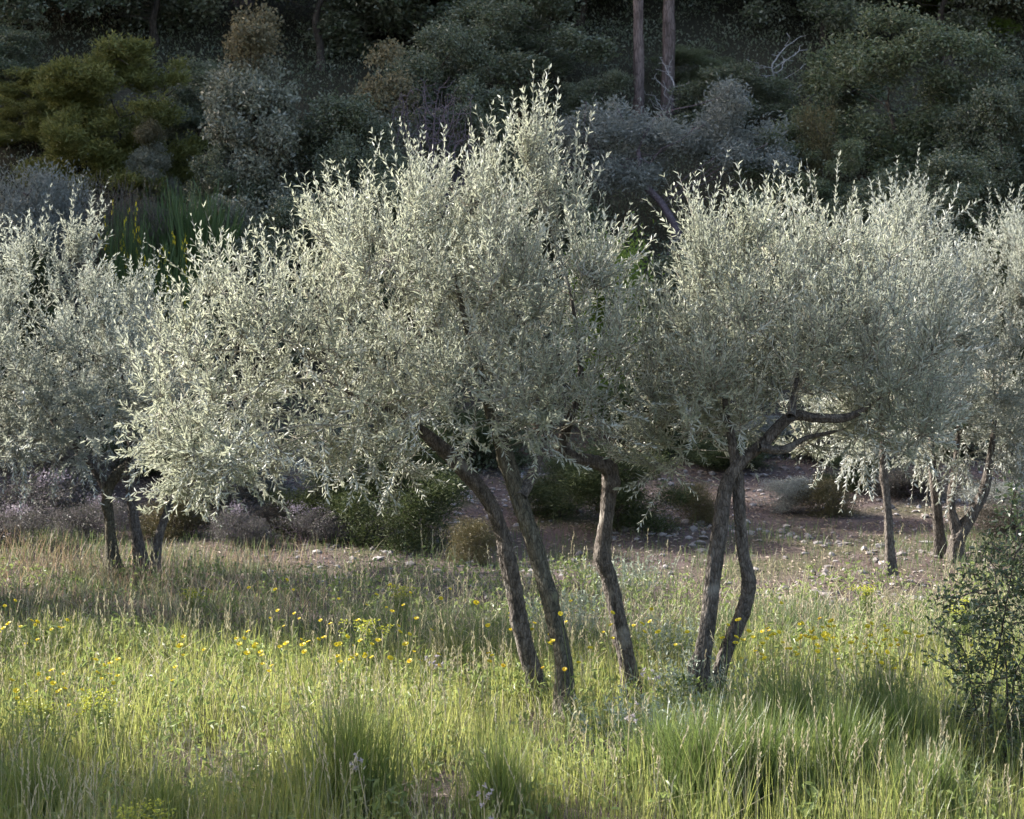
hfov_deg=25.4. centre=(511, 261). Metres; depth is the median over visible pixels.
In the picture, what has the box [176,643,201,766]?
wildflower
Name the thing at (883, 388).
olive tree
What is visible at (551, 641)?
wildflower
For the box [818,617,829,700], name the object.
wildflower
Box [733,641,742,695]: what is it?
wildflower
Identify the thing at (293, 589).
wildflower
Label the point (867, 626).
wildflower
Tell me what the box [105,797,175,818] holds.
spurge plant
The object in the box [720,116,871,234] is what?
holm oak
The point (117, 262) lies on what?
broom bush
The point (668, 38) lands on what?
pine tree
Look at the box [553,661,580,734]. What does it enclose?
wildflower
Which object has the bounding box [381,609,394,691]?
wildflower
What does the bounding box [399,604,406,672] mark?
wildflower
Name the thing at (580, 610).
silvery herb
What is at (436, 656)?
tall weed
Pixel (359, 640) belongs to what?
wildflower
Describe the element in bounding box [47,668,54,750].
wildflower
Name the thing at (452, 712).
grass
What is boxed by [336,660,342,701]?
wildflower
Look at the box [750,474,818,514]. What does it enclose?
grey shrub
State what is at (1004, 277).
tree
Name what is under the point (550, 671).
wildflower
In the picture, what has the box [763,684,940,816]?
grass tussock
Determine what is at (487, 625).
wildflower
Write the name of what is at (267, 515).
heather bush
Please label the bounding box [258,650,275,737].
wildflower
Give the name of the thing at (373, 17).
holm oak
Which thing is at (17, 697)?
wildflower
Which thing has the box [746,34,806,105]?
dead tree
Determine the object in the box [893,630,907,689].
wildflower
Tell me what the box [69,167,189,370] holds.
bush
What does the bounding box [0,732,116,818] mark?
grass tussock
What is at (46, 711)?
spurge plant
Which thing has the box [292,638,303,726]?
wildflower
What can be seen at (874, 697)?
grass tussock
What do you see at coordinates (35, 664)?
wildflower
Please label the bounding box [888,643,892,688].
wildflower
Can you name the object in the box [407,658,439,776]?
wildflower
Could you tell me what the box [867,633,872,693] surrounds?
wildflower
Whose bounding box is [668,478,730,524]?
brown bush
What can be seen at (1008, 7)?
holm oak
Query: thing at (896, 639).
wildflower
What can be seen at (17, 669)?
wildflower
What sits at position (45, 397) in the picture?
olive tree
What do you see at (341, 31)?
holm oak
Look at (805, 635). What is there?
wildflower
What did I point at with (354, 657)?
wildflower
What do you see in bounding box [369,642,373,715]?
wildflower
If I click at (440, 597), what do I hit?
wildflower
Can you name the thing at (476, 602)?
wildflower
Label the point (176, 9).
holm oak
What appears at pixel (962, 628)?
spurge plant
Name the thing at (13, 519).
flowering scrub
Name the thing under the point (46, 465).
heather bush
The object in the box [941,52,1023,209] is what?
holm oak
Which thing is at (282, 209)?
holm oak
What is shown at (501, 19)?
holm oak
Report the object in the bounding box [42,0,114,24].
holm oak
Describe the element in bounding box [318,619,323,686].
wildflower
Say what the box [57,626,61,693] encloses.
wildflower
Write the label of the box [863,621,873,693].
wildflower
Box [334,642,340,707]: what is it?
wildflower
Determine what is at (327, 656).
wildflower
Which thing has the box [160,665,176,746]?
wildflower
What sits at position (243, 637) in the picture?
wildflower
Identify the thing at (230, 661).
wildflower
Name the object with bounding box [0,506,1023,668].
shaded grass
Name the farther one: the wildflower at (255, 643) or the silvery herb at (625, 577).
the silvery herb at (625, 577)
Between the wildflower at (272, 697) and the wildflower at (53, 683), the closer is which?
the wildflower at (53, 683)
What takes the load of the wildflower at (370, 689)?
on the ground at (698, 30)
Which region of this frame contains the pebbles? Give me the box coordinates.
[22,438,1023,818]
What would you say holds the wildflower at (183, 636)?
on the ground at (698, 30)
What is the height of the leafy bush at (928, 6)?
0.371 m
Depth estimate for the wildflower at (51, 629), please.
11.30 m
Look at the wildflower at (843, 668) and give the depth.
11.21 m
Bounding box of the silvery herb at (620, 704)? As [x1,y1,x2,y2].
[567,682,729,756]
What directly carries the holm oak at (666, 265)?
on the ground at (698, 30)
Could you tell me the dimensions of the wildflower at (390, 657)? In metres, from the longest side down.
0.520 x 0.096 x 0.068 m
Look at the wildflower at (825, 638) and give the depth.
10.40 m
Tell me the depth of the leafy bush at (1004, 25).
31.73 m
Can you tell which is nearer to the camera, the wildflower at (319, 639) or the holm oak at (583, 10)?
the wildflower at (319, 639)
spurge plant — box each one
[13,696,85,767]
[77,687,137,756]
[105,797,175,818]
[178,587,215,632]
[338,618,392,681]
[390,582,415,628]
[846,651,914,695]
[847,584,876,624]
[942,599,975,657]
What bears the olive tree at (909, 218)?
on the ground at (698, 30)
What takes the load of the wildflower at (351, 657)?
on the ground at (698, 30)
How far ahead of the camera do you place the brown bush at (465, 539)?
17.84 m
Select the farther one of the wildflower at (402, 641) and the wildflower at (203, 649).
the wildflower at (402, 641)
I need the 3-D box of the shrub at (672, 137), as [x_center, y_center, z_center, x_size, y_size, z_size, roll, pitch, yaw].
[1.748,-1.074,26.343,3.261,2.206,1.541,0,0,0]
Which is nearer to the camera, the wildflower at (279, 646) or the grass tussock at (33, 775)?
the grass tussock at (33, 775)
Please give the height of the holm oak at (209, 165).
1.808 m
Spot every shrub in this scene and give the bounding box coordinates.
[0,140,75,320]
[28,154,106,370]
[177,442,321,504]
[341,36,430,165]
[530,72,805,256]
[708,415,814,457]
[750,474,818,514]
[920,470,1023,777]
[955,479,1023,521]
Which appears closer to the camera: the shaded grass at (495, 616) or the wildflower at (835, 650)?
the wildflower at (835, 650)
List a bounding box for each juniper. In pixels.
[0,64,100,153]
[0,221,78,433]
[6,26,214,211]
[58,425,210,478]
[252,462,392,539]
[316,421,492,556]
[425,402,537,468]
[499,455,595,521]
[530,439,704,537]
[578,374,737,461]
[667,436,776,470]
[808,455,897,492]
[887,420,1022,461]
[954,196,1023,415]
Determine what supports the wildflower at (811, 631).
on the ground at (698, 30)
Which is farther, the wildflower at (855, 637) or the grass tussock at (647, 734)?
the wildflower at (855, 637)
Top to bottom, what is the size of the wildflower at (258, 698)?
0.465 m
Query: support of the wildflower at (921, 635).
on the ground at (698, 30)
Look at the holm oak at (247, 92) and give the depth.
25.46 m
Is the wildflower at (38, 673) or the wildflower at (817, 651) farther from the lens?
the wildflower at (817, 651)
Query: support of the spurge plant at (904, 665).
on the ground at (698, 30)
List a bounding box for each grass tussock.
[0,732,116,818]
[103,754,214,818]
[232,681,471,818]
[429,713,572,818]
[584,690,730,804]
[607,684,811,818]
[653,690,879,818]
[686,651,891,768]
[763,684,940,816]
[816,656,959,751]
[843,733,1005,818]
[844,670,998,781]
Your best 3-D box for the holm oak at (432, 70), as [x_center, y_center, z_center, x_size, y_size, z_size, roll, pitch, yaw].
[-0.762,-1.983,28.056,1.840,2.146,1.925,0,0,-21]
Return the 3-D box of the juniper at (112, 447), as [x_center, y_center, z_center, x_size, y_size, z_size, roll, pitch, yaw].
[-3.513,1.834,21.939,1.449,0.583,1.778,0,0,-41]
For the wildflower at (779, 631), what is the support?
on the ground at (698, 30)
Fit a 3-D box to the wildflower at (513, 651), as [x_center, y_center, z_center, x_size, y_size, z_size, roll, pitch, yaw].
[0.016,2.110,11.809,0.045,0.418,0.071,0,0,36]
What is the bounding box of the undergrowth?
[0,0,1023,474]
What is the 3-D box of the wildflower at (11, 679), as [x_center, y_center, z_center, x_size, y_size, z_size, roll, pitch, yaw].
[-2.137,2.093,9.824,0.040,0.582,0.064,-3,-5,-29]
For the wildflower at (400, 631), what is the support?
on the ground at (698, 30)
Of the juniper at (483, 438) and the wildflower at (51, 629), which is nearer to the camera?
the wildflower at (51, 629)
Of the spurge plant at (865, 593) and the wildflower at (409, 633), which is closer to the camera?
the wildflower at (409, 633)
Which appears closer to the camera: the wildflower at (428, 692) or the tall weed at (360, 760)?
the tall weed at (360, 760)
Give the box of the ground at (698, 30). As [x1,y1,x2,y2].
[0,0,1023,818]
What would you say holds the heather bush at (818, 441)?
on the ground at (698, 30)
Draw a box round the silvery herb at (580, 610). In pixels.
[524,587,628,642]
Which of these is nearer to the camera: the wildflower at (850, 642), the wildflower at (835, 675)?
the wildflower at (850, 642)
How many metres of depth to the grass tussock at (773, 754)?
9.36 m
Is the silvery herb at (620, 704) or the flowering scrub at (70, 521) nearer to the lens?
the silvery herb at (620, 704)
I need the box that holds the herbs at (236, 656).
[0,542,1023,818]
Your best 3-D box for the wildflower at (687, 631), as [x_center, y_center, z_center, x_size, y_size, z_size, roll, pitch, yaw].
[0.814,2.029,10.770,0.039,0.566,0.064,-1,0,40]
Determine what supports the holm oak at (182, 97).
on the ground at (698, 30)
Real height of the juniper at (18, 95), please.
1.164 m
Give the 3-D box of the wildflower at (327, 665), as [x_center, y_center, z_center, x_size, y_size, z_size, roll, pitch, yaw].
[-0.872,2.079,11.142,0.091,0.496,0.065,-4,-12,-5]
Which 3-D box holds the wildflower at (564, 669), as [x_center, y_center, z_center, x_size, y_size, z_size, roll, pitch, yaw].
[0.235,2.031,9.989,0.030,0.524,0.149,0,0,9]
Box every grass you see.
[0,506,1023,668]
[0,524,381,637]
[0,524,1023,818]
[0,596,1023,818]
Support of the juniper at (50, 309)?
on the ground at (698, 30)
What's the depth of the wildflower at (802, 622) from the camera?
10.39 m
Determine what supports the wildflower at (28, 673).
on the ground at (698, 30)
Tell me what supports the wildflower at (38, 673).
on the ground at (698, 30)
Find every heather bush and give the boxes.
[0,443,144,499]
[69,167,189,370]
[135,476,255,521]
[235,494,328,534]
[777,431,891,462]
[858,465,964,499]
[957,499,1023,539]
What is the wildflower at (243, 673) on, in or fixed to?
on the ground at (698, 30)
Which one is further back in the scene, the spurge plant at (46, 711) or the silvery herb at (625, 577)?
the silvery herb at (625, 577)
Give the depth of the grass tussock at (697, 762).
9.28 m
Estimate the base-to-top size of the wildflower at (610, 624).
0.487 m
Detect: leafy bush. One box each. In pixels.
[548,211,664,436]
[897,0,956,12]
[984,15,1022,36]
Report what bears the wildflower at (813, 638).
on the ground at (698, 30)
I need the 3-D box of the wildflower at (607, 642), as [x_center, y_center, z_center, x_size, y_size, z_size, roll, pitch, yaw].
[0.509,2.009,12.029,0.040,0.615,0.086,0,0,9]
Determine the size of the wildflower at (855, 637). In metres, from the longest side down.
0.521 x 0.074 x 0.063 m
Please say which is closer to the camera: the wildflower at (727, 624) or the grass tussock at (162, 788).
the grass tussock at (162, 788)
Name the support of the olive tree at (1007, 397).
on the ground at (698, 30)
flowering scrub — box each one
[0,465,99,531]
[0,500,66,545]
[44,493,128,542]
[199,501,276,546]
[264,500,359,544]
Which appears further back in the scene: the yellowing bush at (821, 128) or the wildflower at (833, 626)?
the yellowing bush at (821, 128)
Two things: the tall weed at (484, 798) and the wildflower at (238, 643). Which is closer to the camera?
the tall weed at (484, 798)
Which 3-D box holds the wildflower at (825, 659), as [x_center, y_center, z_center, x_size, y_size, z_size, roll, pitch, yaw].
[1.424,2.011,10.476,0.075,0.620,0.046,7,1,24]
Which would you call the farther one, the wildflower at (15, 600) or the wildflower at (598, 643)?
the wildflower at (598, 643)
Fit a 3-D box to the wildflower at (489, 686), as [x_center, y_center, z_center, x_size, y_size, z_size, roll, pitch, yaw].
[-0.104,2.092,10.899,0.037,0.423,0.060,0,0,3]
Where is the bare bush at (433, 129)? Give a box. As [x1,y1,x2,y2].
[390,77,488,226]
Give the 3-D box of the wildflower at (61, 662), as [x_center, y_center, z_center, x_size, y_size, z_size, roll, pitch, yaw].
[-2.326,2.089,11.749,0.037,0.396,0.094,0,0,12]
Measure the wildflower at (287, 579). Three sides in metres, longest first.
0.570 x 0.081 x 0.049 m
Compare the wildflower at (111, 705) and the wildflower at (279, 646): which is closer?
the wildflower at (111, 705)
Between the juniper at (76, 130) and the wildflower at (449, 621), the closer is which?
the wildflower at (449, 621)
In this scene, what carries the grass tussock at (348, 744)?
on the ground at (698, 30)
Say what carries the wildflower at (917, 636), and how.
on the ground at (698, 30)
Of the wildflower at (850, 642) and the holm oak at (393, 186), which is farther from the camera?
the holm oak at (393, 186)
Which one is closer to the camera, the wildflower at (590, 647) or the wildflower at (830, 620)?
the wildflower at (830, 620)
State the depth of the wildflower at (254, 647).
10.14 m
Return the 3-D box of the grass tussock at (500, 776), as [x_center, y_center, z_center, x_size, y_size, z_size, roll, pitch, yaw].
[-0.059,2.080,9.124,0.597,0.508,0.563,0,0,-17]
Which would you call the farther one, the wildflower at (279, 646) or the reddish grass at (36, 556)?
the reddish grass at (36, 556)
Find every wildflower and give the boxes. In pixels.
[1,626,23,698]
[2,696,19,766]
[3,604,13,685]
[5,621,24,740]
[5,625,21,677]
[8,643,27,698]
[9,678,23,783]
[13,599,21,678]
[13,688,23,765]
[15,638,38,721]
[19,620,39,716]
[30,619,42,732]
[30,690,37,759]
[31,672,42,767]
[33,623,44,676]
[43,628,52,719]
[46,676,57,734]
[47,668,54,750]
[49,681,58,780]
[51,703,70,765]
[52,618,68,696]
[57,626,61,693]
[57,627,64,700]
[60,687,67,789]
[72,688,83,763]
[81,671,99,770]
[105,681,119,805]
[107,673,120,733]
[108,661,114,761]
[116,657,119,723]
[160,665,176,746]
[169,679,173,743]
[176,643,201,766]
[178,634,185,734]
[202,648,212,730]
[223,637,238,694]
[236,630,249,718]
[236,642,248,727]
[241,636,252,760]
[241,644,260,775]
[244,651,265,780]
[246,669,271,748]
[251,662,264,752]
[253,642,260,702]
[253,654,263,741]
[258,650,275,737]
[270,578,288,649]
[270,664,277,725]
[273,588,280,628]
[275,645,282,710]
[283,641,307,730]
[288,588,297,659]
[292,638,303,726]
[300,642,321,722]
[301,649,311,722]
[309,637,320,705]
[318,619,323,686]
[321,636,337,706]
[323,622,331,686]
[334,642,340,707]
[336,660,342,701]
[338,641,355,713]
[342,652,366,708]
[345,634,353,712]
[349,618,359,696]
[349,656,353,714]
[358,639,374,703]
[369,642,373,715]
[369,655,374,715]
[373,593,378,665]
[375,638,386,742]
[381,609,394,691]
[381,655,392,711]
[382,583,391,638]
[393,624,401,711]
[393,630,402,716]
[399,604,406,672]
[401,632,413,722]
[402,642,420,735]
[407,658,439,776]
[409,591,417,675]
[414,617,423,691]
[419,659,435,724]
[430,664,441,768]
[433,652,440,717]
[439,596,452,696]
[445,587,453,648]
[470,600,478,693]
[472,659,491,725]
[477,623,489,716]
[487,652,492,728]
[487,654,493,718]
[492,663,505,744]
[509,628,517,675]
[540,642,551,723]
[541,666,553,729]
[548,645,552,704]
[549,639,579,753]
[550,638,557,736]
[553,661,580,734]
[558,611,576,717]
[562,667,568,743]
[588,646,594,718]
[590,603,604,681]
[596,631,604,689]
[598,610,616,738]
[602,637,614,717]
[605,610,610,675]
[608,623,612,701]
[632,621,644,717]
[641,607,653,667]
[643,630,654,743]
[655,629,674,709]
[677,630,689,712]
[721,636,726,696]
[722,623,730,689]
[729,635,738,722]
[731,629,750,695]
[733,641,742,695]
[735,618,743,693]
[747,635,753,702]
[760,641,764,691]
[765,627,769,684]
[768,634,771,697]
[770,601,783,693]
[771,632,775,686]
[777,630,780,686]
[800,621,806,701]
[803,634,815,692]
[809,630,825,708]
[810,636,822,707]
[812,649,819,700]
[816,626,824,688]
[817,632,827,716]
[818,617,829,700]
[818,625,835,698]
[819,632,829,709]
[821,637,828,714]
[826,625,836,702]
[828,618,846,710]
[830,636,838,711]
[831,645,839,701]
[832,648,838,710]
[841,636,846,700]
[848,640,858,704]
[854,636,862,700]
[861,624,869,692]
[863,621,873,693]
[865,661,883,713]
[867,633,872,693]
[874,649,889,736]
[882,629,889,668]
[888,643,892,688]
[889,638,898,702]
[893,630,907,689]
[899,618,913,698]
[907,632,914,694]
[912,635,919,693]
[919,634,937,721]
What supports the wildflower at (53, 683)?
on the ground at (698, 30)
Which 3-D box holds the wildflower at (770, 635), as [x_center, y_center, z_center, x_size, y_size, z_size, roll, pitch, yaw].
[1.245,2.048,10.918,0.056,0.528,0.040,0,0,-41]
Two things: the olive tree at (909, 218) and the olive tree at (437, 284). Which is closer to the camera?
the olive tree at (437, 284)
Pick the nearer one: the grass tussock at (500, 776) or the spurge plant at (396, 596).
the grass tussock at (500, 776)
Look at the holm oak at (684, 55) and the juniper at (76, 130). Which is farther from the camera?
the holm oak at (684, 55)
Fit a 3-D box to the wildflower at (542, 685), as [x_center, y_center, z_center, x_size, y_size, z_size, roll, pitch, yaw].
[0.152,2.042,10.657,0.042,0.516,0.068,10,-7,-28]
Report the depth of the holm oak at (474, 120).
26.60 m
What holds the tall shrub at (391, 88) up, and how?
on the ground at (698, 30)
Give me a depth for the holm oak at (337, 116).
25.64 m
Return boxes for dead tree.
[644,55,688,123]
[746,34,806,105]
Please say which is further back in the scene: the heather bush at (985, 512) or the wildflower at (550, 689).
the heather bush at (985, 512)
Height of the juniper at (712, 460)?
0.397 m
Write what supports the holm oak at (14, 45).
on the ground at (698, 30)
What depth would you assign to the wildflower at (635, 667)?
10.79 m
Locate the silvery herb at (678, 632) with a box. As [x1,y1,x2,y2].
[635,614,715,669]
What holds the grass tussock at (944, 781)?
on the ground at (698, 30)
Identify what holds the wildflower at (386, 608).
on the ground at (698, 30)
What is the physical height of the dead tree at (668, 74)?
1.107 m
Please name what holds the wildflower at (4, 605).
on the ground at (698, 30)
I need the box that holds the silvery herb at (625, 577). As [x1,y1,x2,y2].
[575,553,675,599]
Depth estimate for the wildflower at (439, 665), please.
10.22 m
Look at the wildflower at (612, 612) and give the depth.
10.54 m
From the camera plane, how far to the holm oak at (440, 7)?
30.71 m
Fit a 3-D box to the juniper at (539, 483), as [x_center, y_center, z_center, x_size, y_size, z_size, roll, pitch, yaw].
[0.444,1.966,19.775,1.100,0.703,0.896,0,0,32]
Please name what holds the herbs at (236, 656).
on the ground at (698, 30)
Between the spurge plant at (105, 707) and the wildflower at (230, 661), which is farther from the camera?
the wildflower at (230, 661)
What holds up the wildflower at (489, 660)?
on the ground at (698, 30)
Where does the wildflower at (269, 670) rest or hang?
on the ground at (698, 30)
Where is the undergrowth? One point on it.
(308, 64)
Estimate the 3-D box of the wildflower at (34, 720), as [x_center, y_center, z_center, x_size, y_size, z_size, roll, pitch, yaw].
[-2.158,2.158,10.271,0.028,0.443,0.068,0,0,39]
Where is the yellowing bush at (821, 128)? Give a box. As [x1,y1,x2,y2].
[786,92,849,205]
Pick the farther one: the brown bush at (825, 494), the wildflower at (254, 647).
the brown bush at (825, 494)
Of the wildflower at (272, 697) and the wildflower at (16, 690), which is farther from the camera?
the wildflower at (272, 697)
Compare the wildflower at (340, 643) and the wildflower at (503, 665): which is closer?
the wildflower at (503, 665)
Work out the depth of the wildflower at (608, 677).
11.30 m
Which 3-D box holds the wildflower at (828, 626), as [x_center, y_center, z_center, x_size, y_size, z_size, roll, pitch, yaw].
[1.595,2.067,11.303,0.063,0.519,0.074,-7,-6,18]
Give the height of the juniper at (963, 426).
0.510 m
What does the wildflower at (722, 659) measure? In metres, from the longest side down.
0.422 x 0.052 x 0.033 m
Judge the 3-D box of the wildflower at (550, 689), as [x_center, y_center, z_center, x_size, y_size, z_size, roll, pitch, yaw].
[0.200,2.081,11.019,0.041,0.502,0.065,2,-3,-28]
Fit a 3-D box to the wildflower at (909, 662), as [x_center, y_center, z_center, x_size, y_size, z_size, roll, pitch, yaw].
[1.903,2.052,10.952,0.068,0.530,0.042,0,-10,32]
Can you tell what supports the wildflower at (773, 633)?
on the ground at (698, 30)
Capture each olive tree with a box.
[0,176,240,573]
[79,60,724,733]
[578,149,994,708]
[774,143,1010,575]
[887,181,1023,562]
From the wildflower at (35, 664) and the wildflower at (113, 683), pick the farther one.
the wildflower at (35, 664)
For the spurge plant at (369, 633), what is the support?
on the ground at (698, 30)
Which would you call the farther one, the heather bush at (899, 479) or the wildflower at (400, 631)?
the heather bush at (899, 479)
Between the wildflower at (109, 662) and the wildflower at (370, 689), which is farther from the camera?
the wildflower at (370, 689)
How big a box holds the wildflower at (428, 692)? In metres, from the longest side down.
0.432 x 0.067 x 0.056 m
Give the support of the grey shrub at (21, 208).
on the ground at (698, 30)
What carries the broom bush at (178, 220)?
on the ground at (698, 30)
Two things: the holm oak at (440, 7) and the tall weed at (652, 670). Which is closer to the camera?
the tall weed at (652, 670)
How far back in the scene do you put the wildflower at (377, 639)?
10.45 m
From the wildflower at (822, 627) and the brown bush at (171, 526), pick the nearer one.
the wildflower at (822, 627)
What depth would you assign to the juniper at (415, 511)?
18.49 m
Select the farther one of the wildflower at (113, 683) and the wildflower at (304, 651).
the wildflower at (304, 651)
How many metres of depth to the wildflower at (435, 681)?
10.85 m
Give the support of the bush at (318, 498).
on the ground at (698, 30)
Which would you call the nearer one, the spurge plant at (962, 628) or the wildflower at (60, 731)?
the wildflower at (60, 731)
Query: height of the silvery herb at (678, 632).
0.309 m
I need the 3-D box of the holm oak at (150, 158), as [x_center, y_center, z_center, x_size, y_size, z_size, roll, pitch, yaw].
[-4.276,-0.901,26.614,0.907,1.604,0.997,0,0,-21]
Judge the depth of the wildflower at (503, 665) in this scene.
10.08 m
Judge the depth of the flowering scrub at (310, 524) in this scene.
18.84 m
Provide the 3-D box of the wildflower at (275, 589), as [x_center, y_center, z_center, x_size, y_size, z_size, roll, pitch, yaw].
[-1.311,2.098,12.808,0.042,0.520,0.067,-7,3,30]
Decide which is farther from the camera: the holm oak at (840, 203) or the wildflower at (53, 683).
the holm oak at (840, 203)
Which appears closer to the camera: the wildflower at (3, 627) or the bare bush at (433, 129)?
the wildflower at (3, 627)
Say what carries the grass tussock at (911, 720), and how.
on the ground at (698, 30)
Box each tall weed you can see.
[349,753,367,818]
[425,654,443,768]
[476,783,492,818]
[624,701,638,799]
[640,667,660,714]
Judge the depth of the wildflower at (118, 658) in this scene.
10.79 m
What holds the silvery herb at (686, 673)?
on the ground at (698, 30)
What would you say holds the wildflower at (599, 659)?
on the ground at (698, 30)
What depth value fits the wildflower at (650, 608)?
11.76 m
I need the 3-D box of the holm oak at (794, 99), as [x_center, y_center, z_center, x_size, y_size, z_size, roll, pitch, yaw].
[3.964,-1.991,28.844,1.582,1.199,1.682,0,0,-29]
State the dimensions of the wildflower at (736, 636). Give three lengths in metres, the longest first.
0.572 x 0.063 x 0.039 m
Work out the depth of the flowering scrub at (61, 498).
19.70 m
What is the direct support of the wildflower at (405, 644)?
on the ground at (698, 30)
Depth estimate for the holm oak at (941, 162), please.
24.96 m
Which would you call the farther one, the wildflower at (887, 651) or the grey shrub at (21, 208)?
the grey shrub at (21, 208)
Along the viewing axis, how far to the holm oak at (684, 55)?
29.96 m
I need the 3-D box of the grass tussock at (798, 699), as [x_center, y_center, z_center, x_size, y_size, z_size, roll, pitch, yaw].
[1.251,2.027,10.221,0.967,0.547,0.785,0,0,18]
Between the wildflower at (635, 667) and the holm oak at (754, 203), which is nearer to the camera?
the wildflower at (635, 667)
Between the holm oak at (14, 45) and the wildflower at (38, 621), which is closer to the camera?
the wildflower at (38, 621)
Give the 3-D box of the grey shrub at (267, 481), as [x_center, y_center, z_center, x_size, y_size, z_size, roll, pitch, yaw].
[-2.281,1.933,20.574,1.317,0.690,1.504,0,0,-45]
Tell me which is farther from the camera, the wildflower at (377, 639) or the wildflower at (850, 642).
the wildflower at (850, 642)
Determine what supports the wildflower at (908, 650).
on the ground at (698, 30)
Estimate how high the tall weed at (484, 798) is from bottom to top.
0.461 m
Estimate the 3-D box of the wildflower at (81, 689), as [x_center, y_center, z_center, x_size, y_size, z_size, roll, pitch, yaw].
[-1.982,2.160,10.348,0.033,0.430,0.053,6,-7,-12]
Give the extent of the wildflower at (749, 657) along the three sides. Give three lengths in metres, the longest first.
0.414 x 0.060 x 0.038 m
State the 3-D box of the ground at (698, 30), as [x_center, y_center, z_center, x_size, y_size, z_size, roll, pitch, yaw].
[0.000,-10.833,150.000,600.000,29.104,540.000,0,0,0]
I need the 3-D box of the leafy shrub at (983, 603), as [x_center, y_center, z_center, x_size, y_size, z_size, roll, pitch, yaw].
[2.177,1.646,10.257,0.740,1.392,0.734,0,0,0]
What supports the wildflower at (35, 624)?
on the ground at (698, 30)
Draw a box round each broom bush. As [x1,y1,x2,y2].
[98,197,154,422]
[113,227,198,425]
[134,171,246,375]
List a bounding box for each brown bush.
[124,494,225,542]
[440,514,496,564]
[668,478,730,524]
[789,473,862,518]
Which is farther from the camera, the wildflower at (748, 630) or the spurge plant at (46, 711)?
the wildflower at (748, 630)
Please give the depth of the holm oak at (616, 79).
28.46 m
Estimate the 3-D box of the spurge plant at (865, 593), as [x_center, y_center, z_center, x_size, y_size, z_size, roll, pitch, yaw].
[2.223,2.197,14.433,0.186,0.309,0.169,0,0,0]
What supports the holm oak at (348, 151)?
on the ground at (698, 30)
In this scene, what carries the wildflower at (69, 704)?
on the ground at (698, 30)
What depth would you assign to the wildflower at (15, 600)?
11.77 m
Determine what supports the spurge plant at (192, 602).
on the ground at (698, 30)
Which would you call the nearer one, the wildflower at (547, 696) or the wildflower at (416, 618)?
the wildflower at (547, 696)
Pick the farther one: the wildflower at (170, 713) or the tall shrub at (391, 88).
the tall shrub at (391, 88)
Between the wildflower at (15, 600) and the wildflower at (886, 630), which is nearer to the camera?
the wildflower at (886, 630)
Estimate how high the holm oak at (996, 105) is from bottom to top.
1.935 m
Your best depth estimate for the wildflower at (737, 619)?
11.25 m
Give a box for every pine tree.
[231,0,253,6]
[632,0,644,121]
[660,0,675,121]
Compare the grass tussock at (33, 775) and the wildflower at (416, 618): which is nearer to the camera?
the grass tussock at (33, 775)
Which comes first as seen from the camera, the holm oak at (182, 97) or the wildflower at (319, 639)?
the wildflower at (319, 639)
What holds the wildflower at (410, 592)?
on the ground at (698, 30)
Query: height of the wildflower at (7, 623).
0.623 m
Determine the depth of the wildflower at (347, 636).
10.31 m
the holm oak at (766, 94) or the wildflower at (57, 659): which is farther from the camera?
the holm oak at (766, 94)
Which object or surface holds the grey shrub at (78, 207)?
on the ground at (698, 30)
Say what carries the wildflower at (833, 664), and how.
on the ground at (698, 30)
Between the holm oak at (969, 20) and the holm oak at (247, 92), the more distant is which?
the holm oak at (969, 20)
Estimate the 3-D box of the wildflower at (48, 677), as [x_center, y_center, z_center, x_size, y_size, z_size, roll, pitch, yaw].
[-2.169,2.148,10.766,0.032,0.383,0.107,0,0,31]
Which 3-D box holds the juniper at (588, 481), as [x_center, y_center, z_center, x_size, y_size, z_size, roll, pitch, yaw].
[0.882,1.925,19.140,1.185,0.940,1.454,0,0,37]
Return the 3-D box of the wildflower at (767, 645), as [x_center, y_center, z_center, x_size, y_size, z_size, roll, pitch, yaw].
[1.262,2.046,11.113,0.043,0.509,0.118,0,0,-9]
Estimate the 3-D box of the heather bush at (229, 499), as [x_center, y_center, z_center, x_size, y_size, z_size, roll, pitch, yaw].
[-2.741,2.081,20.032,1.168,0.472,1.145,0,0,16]
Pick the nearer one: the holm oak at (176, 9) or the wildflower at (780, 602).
the wildflower at (780, 602)
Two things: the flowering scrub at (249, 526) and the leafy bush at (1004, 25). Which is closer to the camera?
the flowering scrub at (249, 526)
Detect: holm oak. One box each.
[0,0,59,32]
[0,23,52,105]
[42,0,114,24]
[52,0,228,45]
[116,116,186,228]
[142,55,243,155]
[174,138,275,226]
[197,0,345,264]
[216,188,349,371]
[266,85,436,259]
[267,0,408,70]
[307,111,423,263]
[320,0,519,47]
[320,167,470,353]
[373,13,516,180]
[375,0,497,58]
[415,0,625,122]
[443,95,530,221]
[466,162,614,292]
[501,0,632,25]
[552,66,635,150]
[628,236,742,377]
[645,44,748,88]
[666,59,799,149]
[717,0,913,48]
[719,187,805,313]
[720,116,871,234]
[766,54,887,142]
[785,0,1015,192]
[795,179,885,279]
[838,142,1012,298]
[895,0,1023,68]
[921,77,1023,239]
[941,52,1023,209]
[966,0,1023,13]
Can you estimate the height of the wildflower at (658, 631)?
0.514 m
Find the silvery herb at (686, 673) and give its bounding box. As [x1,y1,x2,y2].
[628,639,748,714]
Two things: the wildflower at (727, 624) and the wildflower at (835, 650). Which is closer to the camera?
the wildflower at (835, 650)

